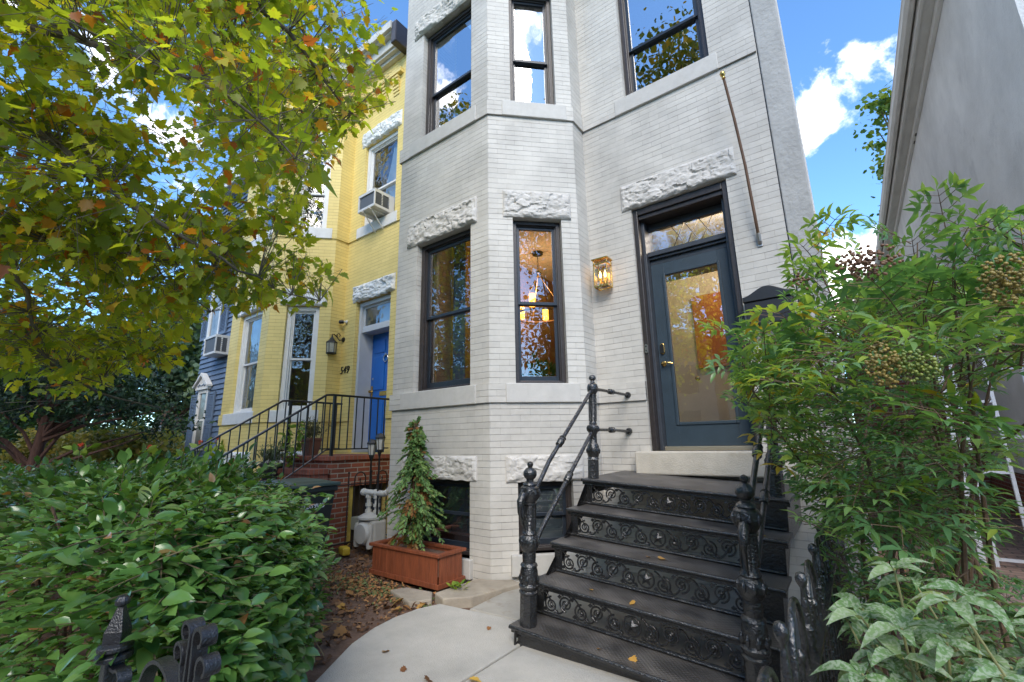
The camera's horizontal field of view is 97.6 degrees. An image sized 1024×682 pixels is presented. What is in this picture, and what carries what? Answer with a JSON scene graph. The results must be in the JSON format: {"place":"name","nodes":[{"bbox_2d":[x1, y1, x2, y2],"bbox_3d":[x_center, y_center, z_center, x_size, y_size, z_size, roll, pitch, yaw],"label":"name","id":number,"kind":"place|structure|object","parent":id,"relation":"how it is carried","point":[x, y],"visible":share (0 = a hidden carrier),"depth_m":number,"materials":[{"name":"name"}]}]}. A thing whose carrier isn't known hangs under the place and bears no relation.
{"place":"outdoors","nodes":[
{"label":"outdoors","id":0,"kind":"place"},
{"bbox_2d":[315,604,519,681],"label":"garden path","id":1,"kind":"structure","parent":0,"point":[439,643],"depth_m":2.92,"materials":[{"name":"grey concrete"}]},
{"bbox_2d":[400,665,406,671],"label":"fallen leaf","id":2,"kind":"object","parent":1,"relation":"on","point":[403,668],"visible":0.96,"depth_m":2.64,"materials":[{"name":"brown plant"}]},
{"bbox_2d":[0,0,900,431],"label":"sky","id":3,"kind":"structure","parent":0,"point":[839,52],"materials":[{"name":"blue"}]},
{"bbox_2d":[0,505,1023,681],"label":"garden soil","id":4,"kind":"structure","parent":0,"point":[335,650],"depth_m":3.64,"materials":[{"name":"brown soil"}]},
{"bbox_2d":[62,442,101,468],"bbox_3d":[-7.491,2.459,7.655,0.480,1.441,0.392,-3,-13,8],"label":"red flower","id":5,"kind":"object","parent":4,"relation":"on","point":[74,448],"visible":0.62,"depth_m":7.77,"materials":[{"name":"green plant"}]},
{"bbox_2d":[0,419,187,473],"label":"yellowing bush","id":6,"kind":"object","parent":4,"relation":"on","point":[134,446],"visible":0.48,"depth_m":10.14,"materials":[{"name":"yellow plant"}]},
{"bbox_2d":[0,296,217,504],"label":"yew tree","id":7,"kind":"object","parent":4,"relation":"on","point":[62,419],"visible":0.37,"depth_m":8.81,"materials":[{"name":"green plant"}]},
{"bbox_2d":[129,445,158,463],"bbox_3d":[-6.159,2.424,7.464,0.452,1.379,0.502,-6,-14,21],"label":"red flower","id":8,"kind":"object","parent":4,"relation":"on","point":[152,449],"visible":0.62,"depth_m":7.58,"materials":[{"name":"green plant"}]},
{"bbox_2d":[93,594,220,681],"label":"scroll gate","id":9,"kind":"structure","parent":4,"relation":"on","point":[197,662],"depth_m":0.95,"materials":[{"name":"metal"}]},
{"bbox_2d":[0,442,342,681],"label":"camellia hedge","id":10,"kind":"object","parent":4,"relation":"on","point":[240,577],"visible":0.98,"depth_m":1.81,"materials":[{"name":"green plant"}]},
{"bbox_2d":[172,445,192,466],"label":"red flower","id":11,"kind":"object","parent":4,"relation":"on","point":[177,455],"visible":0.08,"depth_m":7.07,"materials":[{"name":"green plant"}]},
{"bbox_2d":[189,440,213,461],"bbox_3d":[-5.858,2.573,8.318,0.423,1.455,0.386,6,-14,-27],"label":"red flower","id":12,"kind":"object","parent":4,"relation":"on","point":[192,445],"visible":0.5,"depth_m":8.42,"materials":[{"name":"green plant"}]},
{"bbox_2d":[204,437,224,465],"bbox_3d":[-5.327,2.458,7.991,0.447,1.516,0.444,9,-16,-38],"label":"red flower","id":13,"kind":"object","parent":4,"relation":"on","point":[221,447],"visible":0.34,"depth_m":8.10,"materials":[{"name":"green plant"}]},
{"bbox_2d":[0,543,433,677],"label":"mulch chips","id":14,"kind":"object","parent":4,"relation":"on","point":[362,614],"visible":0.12,"depth_m":3.84,"materials":[{"name":"brown plant"}]},
{"bbox_2d":[258,477,340,566],"bbox_3d":[-2.303,1.948,4.704,0.774,0.954,0.580,-10,-16,36],"label":"wheelie bin","id":15,"kind":"object","parent":14,"relation":"on","point":[329,487],"visible":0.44,"depth_m":4.64,"materials":[{"name":"plastic"}]},
{"bbox_2d":[320,623,328,632],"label":"fallen leaf","id":16,"kind":"object","parent":14,"relation":"on","point":[327,629],"visible":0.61,"depth_m":3.34,"materials":[{"name":"brown plant"}]},
{"bbox_2d":[332,625,347,637],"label":"fallen leaf","id":17,"kind":"object","parent":14,"relation":"on","point":[341,629],"visible":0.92,"depth_m":3.26,"materials":[{"name":"brown plant"}]},
{"bbox_2d":[337,602,344,609],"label":"fallen leaf","id":18,"kind":"object","parent":14,"relation":"on","point":[340,605],"visible":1,"depth_m":3.77,"materials":[{"name":"plant"}]},
{"bbox_2d":[338,545,349,555],"bbox_3d":[-2.083,2.605,5.573,0.106,0.090,0.184,7,-15,-33],"label":"yellow marker","id":19,"kind":"object","parent":14,"relation":"on","point":[344,550],"visible":0.98,"depth_m":5.51,"materials":[{"name":"plastic"}]},
{"bbox_2d":[369,537,465,590],"bbox_3d":[-0.975,2.224,4.540,1.040,0.298,0.380,-10,-16,36],"label":"planter box","id":20,"kind":"object","parent":14,"relation":"on","point":[430,564],"visible":0.92,"depth_m":4.34,"materials":[{"name":"red wood"}]},
{"bbox_2d":[374,416,448,550],"bbox_3d":[-0.983,1.488,4.727,0.919,1.392,0.711,-10,-16,36],"label":"cypress shrub","id":21,"kind":"object","parent":20,"relation":"on","point":[417,506],"visible":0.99,"depth_m":4.61,"materials":[{"name":"green plant"}]},
{"bbox_2d":[90,543,425,660],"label":"leaf litter","id":22,"kind":"object","parent":4,"relation":"on","point":[336,602],"visible":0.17,"depth_m":3.94,"materials":[{"name":"brown plant"}]},
{"bbox_2d":[222,454,389,548],"bbox_3d":[-3.185,2.333,6.123,1.370,1.460,2.628,-10,-16,36],"label":"brick stoop","id":23,"kind":"object","parent":4,"relation":"on","point":[336,467],"visible":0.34,"depth_m":6.29,"materials":[{"name":"red brick"}]},
{"bbox_2d":[123,400,342,542],"bbox_3d":[-3.747,1.874,6.488,0.036,2.095,2.728,-10,-16,36],"label":"stair railing","id":24,"kind":"object","parent":23,"relation":"on","point":[249,419],"visible":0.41,"depth_m":6.79,"materials":[{"name":"black metal"}]},
{"bbox_2d":[256,438,292,479],"bbox_3d":[-3.430,1.700,6.509,0.523,0.618,0.510,-10,-16,36],"label":"potted plant","id":25,"kind":"object","parent":23,"relation":"on","point":[269,455],"visible":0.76,"depth_m":6.41,"materials":[{"name":"green plant"}]},
{"bbox_2d":[168,394,388,503],"bbox_3d":[-2.753,1.701,5.801,0.036,2.095,2.788,-10,-16,36],"label":"stair railing","id":26,"kind":"object","parent":23,"relation":"on","point":[331,449],"visible":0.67,"depth_m":6.13,"materials":[{"name":"black metal"}]},
{"bbox_2d":[278,419,306,467],"bbox_3d":[-3.204,1.488,6.569,0.385,0.719,0.391,-10,-16,36],"label":"potted plant","id":27,"kind":"object","parent":23,"relation":"on","point":[300,436],"visible":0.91,"depth_m":6.55,"materials":[{"name":"green plant"}]},
{"bbox_2d":[292,417,329,455],"bbox_3d":[-3.073,1.448,6.894,0.508,0.604,0.511,-5,-13,16],"label":"potted plant","id":28,"kind":"object","parent":23,"relation":"on","point":[309,442],"visible":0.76,"depth_m":6.85,"materials":[{"name":"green plant"}]},
{"bbox_2d":[363,483,380,511],"bbox_3d":[-2.335,2.658,6.899,0.650,0.940,0.270,-10,-16,36],"label":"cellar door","id":29,"kind":"structure","parent":23,"relation":"in","point":[367,485],"depth_m":6.75,"materials":[{"name":"black"}]},
{"bbox_2d":[325,470,388,548],"bbox_3d":[-2.019,2.268,6.100,0.052,0.976,1.230,-10,-16,36],"label":"hoop fence","id":30,"kind":"object","parent":4,"relation":"on","point":[354,484],"visible":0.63,"depth_m":6.04,"materials":[{"name":"black metal"}]},
{"bbox_2d":[367,439,375,488],"bbox_3d":[-1.892,2.007,5.962,0.132,1.380,0.114,-10,-16,36],"label":"garden light","id":31,"kind":"object","parent":4,"relation":"on","point":[371,443],"visible":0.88,"depth_m":6.04,"materials":[{"name":"black metal"}]},
{"bbox_2d":[310,567,435,611],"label":"cypress clippings","id":32,"kind":"object","parent":4,"relation":"on","point":[362,582],"visible":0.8,"depth_m":4.31,"materials":[{"name":"brown plant"}]},
{"bbox_2d":[375,433,385,514],"bbox_3d":[-1.717,1.919,5.744,0.132,1.450,0.114,-10,-16,36],"label":"garden light","id":33,"kind":"object","parent":4,"relation":"on","point":[380,438],"visible":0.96,"depth_m":5.83,"materials":[{"name":"black metal"}]},
{"bbox_2d":[390,587,432,607],"bbox_3d":[-0.861,2.279,3.990,0.276,0.065,0.483,8,-16,-36],"label":"stepping stone","id":34,"kind":"object","parent":4,"relation":"on","point":[410,596],"visible":0.79,"depth_m":3.94,"materials":[{"name":"stone"}]},
{"bbox_2d":[435,578,518,607],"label":"stone kerb","id":35,"kind":"structure","parent":4,"relation":"on","point":[476,592],"depth_m":3.91,"materials":[{"name":"stone"}]},
{"bbox_2d":[446,579,470,589],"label":"weed","id":36,"kind":"object","parent":35,"relation":"on","point":[457,584],"visible":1,"depth_m":4.00,"materials":[{"name":"green plant"}]},
{"bbox_2d":[508,375,801,681],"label":"iron steps","id":37,"kind":"structure","parent":4,"relation":"on","point":[758,577],"depth_m":2.95,"materials":[{"name":"black metal"}]},
{"bbox_2d":[629,655,637,661],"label":"fallen leaf","id":38,"kind":"object","parent":37,"relation":"on","point":[633,658],"visible":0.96,"depth_m":2.56,"materials":[{"name":"plant"}]},
{"bbox_2d":[756,496,858,681],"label":"hoop fence","id":39,"kind":"object","parent":4,"relation":"on","point":[821,643],"visible":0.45,"depth_m":1.44,"materials":[{"name":"black metal"}]},
{"bbox_2d":[698,170,1023,680],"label":"nandina shrub","id":40,"kind":"object","parent":4,"relation":"on","point":[900,286],"visible":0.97,"depth_m":1.61,"materials":[{"name":"green plant"}]},
{"bbox_2d":[809,557,1023,681],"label":"peony plant","id":41,"kind":"object","parent":4,"relation":"on","point":[987,662],"visible":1,"depth_m":1.10,"materials":[{"name":"green plant"}]},
{"bbox_2d":[470,576,621,619],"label":"garden path","id":42,"kind":"structure","parent":0,"point":[505,604],"depth_m":3.68,"materials":[{"name":"concrete"}]},
{"bbox_2d":[465,646,638,681],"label":"garden path","id":43,"kind":"structure","parent":0,"point":[523,664],"depth_m":2.62,"materials":[{"name":"grey concrete"}]},
{"bbox_2d":[470,676,480,681],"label":"fallen leaf","id":44,"kind":"object","parent":43,"relation":"on","point":[475,678],"visible":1,"depth_m":2.52,"materials":[{"name":"yellow plant"}]},
{"bbox_2d":[561,573,800,673],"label":"areaway floor","id":45,"kind":"structure","parent":0,"point":[619,616],"depth_m":3.25,"materials":[{"name":"concrete"}]},
{"bbox_2d":[918,505,1023,625],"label":"brick paving","id":46,"kind":"structure","parent":0,"point":[1012,551],"depth_m":5.03,"materials":[{"name":"red brick"}]},
{"bbox_2d":[933,335,1023,567],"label":"trellis gate","id":47,"kind":"structure","parent":46,"relation":"on","point":[1012,474],"depth_m":4.56,"materials":[{"name":"white wood"}]},
{"label":"ground","id":48,"kind":"structure","parent":0,"visible":0},
{"bbox_2d":[0,307,109,449],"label":"shade tree","id":49,"kind":"object","parent":48,"relation":"on","point":[56,403],"depth_m":22.94,"materials":[{"name":"green plant"}]},
{"bbox_2d":[0,364,174,460],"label":"round bush","id":50,"kind":"object","parent":48,"relation":"on","point":[84,428],"visible":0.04,"depth_m":15.03,"materials":[{"name":"green plant"}]},
{"bbox_2d":[0,399,192,469],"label":"round bush","id":51,"kind":"object","parent":48,"relation":"on","point":[6,432],"visible":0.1,"depth_m":13.17,"materials":[{"name":"green plant"}]},
{"bbox_2d":[81,291,204,444],"bbox_3d":[-19.131,2.079,25.354,10.460,10.595,9.023,-10,-16,36],"label":"shade tree","id":52,"kind":"object","parent":48,"relation":"on","point":[185,379],"visible":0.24,"depth_m":24.33,"materials":[{"name":"green plant"}]},
{"bbox_2d":[150,408,192,448],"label":"brick house","id":53,"kind":"structure","parent":48,"relation":"on","point":[182,418],"depth_m":28.51,"materials":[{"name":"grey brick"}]},
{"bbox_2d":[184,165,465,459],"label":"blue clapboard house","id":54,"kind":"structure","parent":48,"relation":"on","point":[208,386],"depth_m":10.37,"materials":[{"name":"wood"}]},
{"bbox_2d":[190,373,212,449],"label":"window","id":55,"kind":"structure","parent":54,"relation":"in","point":[203,384],"depth_m":10.19,"materials":[{"name":"white paint"}]},
{"bbox_2d":[204,293,221,341],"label":"window","id":56,"kind":"structure","parent":54,"relation":"in","point":[214,319],"depth_m":10.65,"materials":[{"name":"white paint"}]},
{"bbox_2d":[203,334,229,357],"bbox_3d":[-6.524,0.124,9.963,0.628,0.420,0.350,-10,-16,36],"label":"air conditioner","id":57,"kind":"object","parent":54,"relation":"attached to","point":[215,346],"visible":0.89,"depth_m":9.80,"materials":[{"name":"white metal"}]},
{"bbox_2d":[217,19,465,536],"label":"yellow rowhouse","id":58,"kind":"structure","parent":48,"relation":"on","point":[362,254],"depth_m":8.25,"materials":[{"name":"brick"}]},
{"bbox_2d":[233,311,262,412],"bbox_3d":[-4.840,0.397,8.379,0.912,1.882,0.120,-10,-16,36],"label":"window","id":59,"kind":"structure","parent":58,"relation":"in","point":[242,368],"depth_m":8.55,"materials":[{"name":"white paint"}]},
{"bbox_2d":[256,193,274,237],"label":"window","id":60,"kind":"structure","parent":58,"relation":"in","point":[268,205],"depth_m":9.16,"materials":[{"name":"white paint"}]},
{"bbox_2d":[278,306,319,409],"bbox_3d":[-3.787,0.305,8.056,0.562,1.882,0.120,1,-13,-8],"label":"window","id":61,"kind":"structure","parent":58,"relation":"in","point":[288,348],"depth_m":8.02,"materials":[{"name":"white paint"}]},
{"bbox_2d":[299,148,331,227],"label":"window","id":62,"kind":"structure","parent":58,"relation":"in","point":[326,191],"depth_m":8.73,"materials":[{"name":"white paint"}]},
{"bbox_2d":[326,333,344,354],"bbox_3d":[-3.199,0.045,8.126,0.198,0.408,0.316,-10,-16,36],"label":"wall lamp","id":63,"kind":"object","parent":58,"relation":"attached to","point":[331,345],"visible":1,"depth_m":8.01,"materials":[{"name":"black metal"}]},
{"bbox_2d":[339,320,347,323],"bbox_3d":[-3.110,-0.351,8.265,0.159,0.082,0.079,4,-14,-20],"label":"security camera","id":64,"kind":"object","parent":58,"relation":"attached to","point":[342,321],"visible":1,"depth_m":8.24,"materials":[{"name":"white plastic"}]},
{"bbox_2d":[358,188,394,231],"bbox_3d":[-2.474,-2.315,8.100,0.488,0.647,0.470,-10,-16,36],"label":"air conditioner","id":65,"kind":"object","parent":58,"relation":"attached to","point":[374,204],"visible":0.92,"depth_m":8.02,"materials":[{"name":"white metal"}]},
{"bbox_2d":[367,332,388,447],"bbox_3d":[-2.226,0.833,7.839,0.840,2.050,0.115,-10,-16,36],"label":"door","id":66,"kind":"structure","parent":58,"relation":"in","point":[380,341],"depth_m":7.98,"materials":[{"name":"blue paint"}]},
{"bbox_2d":[364,131,397,225],"bbox_3d":[-2.423,-3.050,8.543,0.972,1.752,0.120,-10,-16,36],"label":"window","id":67,"kind":"structure","parent":58,"relation":"in","point":[393,137],"depth_m":8.77,"materials":[{"name":"white paint"}]},
{"bbox_2d":[387,0,880,619],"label":"brick rowhouse","id":68,"kind":"structure","parent":48,"relation":"on","point":[569,138],"depth_m":5.08,"materials":[{"name":"brick"}]},
{"bbox_2d":[350,481,388,548],"bbox_3d":[-1.662,2.069,5.684,1.062,1.017,0.372,-10,-16,36],"label":"gas meter","id":69,"kind":"object","parent":68,"relation":"attached to","point":[367,527],"visible":0.82,"depth_m":5.63,"materials":[{"name":"grey paint"}]},
{"bbox_2d":[416,478,469,555],"bbox_3d":[-0.714,1.890,4.913,0.912,0.737,0.120,-10,-16,36],"label":"basement window","id":70,"kind":"structure","parent":68,"relation":"in","point":[442,486],"depth_m":4.93,"materials":[{"name":"black glass"}]},
{"bbox_2d":[418,229,470,390],"bbox_3d":[-0.754,-0.352,5.420,0.912,1.896,0.120,-10,-16,36],"label":"window","id":71,"kind":"structure","parent":68,"relation":"in","point":[425,347],"depth_m":5.56,"materials":[{"name":"black wood"}]},
{"bbox_2d":[426,6,470,134],"bbox_3d":[-0.813,-3.642,6.164,0.912,1.742,0.120,-10,-16,36],"label":"window","id":72,"kind":"structure","parent":68,"relation":"in","point":[449,49],"depth_m":6.24,"materials":[{"name":"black glass"}]},
{"bbox_2d":[508,0,553,103],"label":"window","id":73,"kind":"structure","parent":68,"relation":"in","point":[530,51],"depth_m":5.88,"materials":[{"name":"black glass"}]},
{"bbox_2d":[520,250,553,322],"bbox_3d":[0.437,-0.939,7.407,0.923,1.118,0.896,-10,-16,36],"label":"chandelier","id":74,"kind":"object","parent":68,"relation":"hanging from","point":[537,254],"visible":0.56,"depth_m":7.47,"materials":[{"name":"brown metal"}]},
{"bbox_2d":[522,351,555,375],"bbox_3d":[0.367,0.476,5.665,0.698,0.717,0.568,-7,-14,24],"label":"houseplant","id":75,"kind":"object","parent":68,"relation":"on","point":[540,371],"visible":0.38,"depth_m":5.63,"materials":[{"name":"green plant"}]},
{"bbox_2d":[513,221,565,382],"bbox_3d":[0.288,-0.451,5.102,0.562,1.912,0.120,1,-13,-8],"label":"window","id":76,"kind":"structure","parent":68,"relation":"in","point":[560,377],"depth_m":5.08,"materials":[{"name":"black wood"}]},
{"bbox_2d":[518,481,571,551],"bbox_3d":[0.328,1.777,4.598,0.562,0.662,0.120,1,-13,-8],"label":"basement window","id":77,"kind":"structure","parent":68,"relation":"in","point":[544,545],"depth_m":4.60,"materials":[{"name":"black glass"}]},
{"bbox_2d":[591,255,612,290],"bbox_3d":[1.042,-0.767,5.131,0.194,0.344,0.177,-10,-16,36],"label":"wall lantern","id":78,"kind":"object","parent":68,"relation":"attached to","point":[605,276],"depth_m":5.13,"materials":[{"name":"gold metal"}]},
{"bbox_2d":[618,0,708,95],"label":"window","id":79,"kind":"structure","parent":68,"relation":"in","point":[648,28],"depth_m":5.54,"materials":[{"name":"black glass"}]},
{"bbox_2d":[651,247,752,445],"bbox_3d":[1.955,0.067,4.700,0.827,2.010,0.148,-9,-15,31],"label":"door","id":80,"kind":"structure","parent":68,"relation":"in","point":[721,432],"depth_m":4.67,"materials":[{"name":"grey wood"}]},
{"bbox_2d":[720,71,762,246],"bbox_3d":[2.204,-1.767,4.315,0.416,1.733,0.052,10,-17,-41],"label":"flagpole","id":81,"kind":"object","parent":68,"relation":"attached to","point":[758,233],"visible":1,"depth_m":4.31,"materials":[{"name":"wood"}]},
{"bbox_2d":[742,285,795,325],"bbox_3d":[2.334,-0.324,4.072,0.400,0.345,0.135,-10,-16,36],"label":"mailbox","id":82,"kind":"object","parent":68,"relation":"attached to","point":[764,296],"visible":0.66,"depth_m":4.04,"materials":[{"name":"black metal"}]},
{"bbox_2d":[853,80,891,216],"bbox_3d":[18.375,-3.653,15.366,9.339,16.059,8.764,-10,-16,36],"label":"maple tree","id":83,"kind":"object","parent":48,"relation":"on","point":[882,103],"visible":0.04,"depth_m":17.68,"materials":[{"name":"green plant"}]},
{"bbox_2d":[836,290,995,507],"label":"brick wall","id":84,"kind":"structure","parent":48,"relation":"on","point":[901,383],"depth_m":9.03,"materials":[{"name":"brick"}]},
{"bbox_2d":[874,0,1023,519],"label":"stucco house","id":85,"kind":"structure","parent":48,"relation":"on","point":[957,102],"depth_m":6.55,"materials":[{"name":"grey paint"}]},
{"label":"sidewalk","id":86,"kind":"structure","parent":0,"visible":0},
{"bbox_2d":[0,0,398,421],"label":"plane tree","id":87,"kind":"object","parent":86,"relation":"on","point":[94,245],"visible":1,"depth_m":2.57,"materials":[{"name":"green plant"}]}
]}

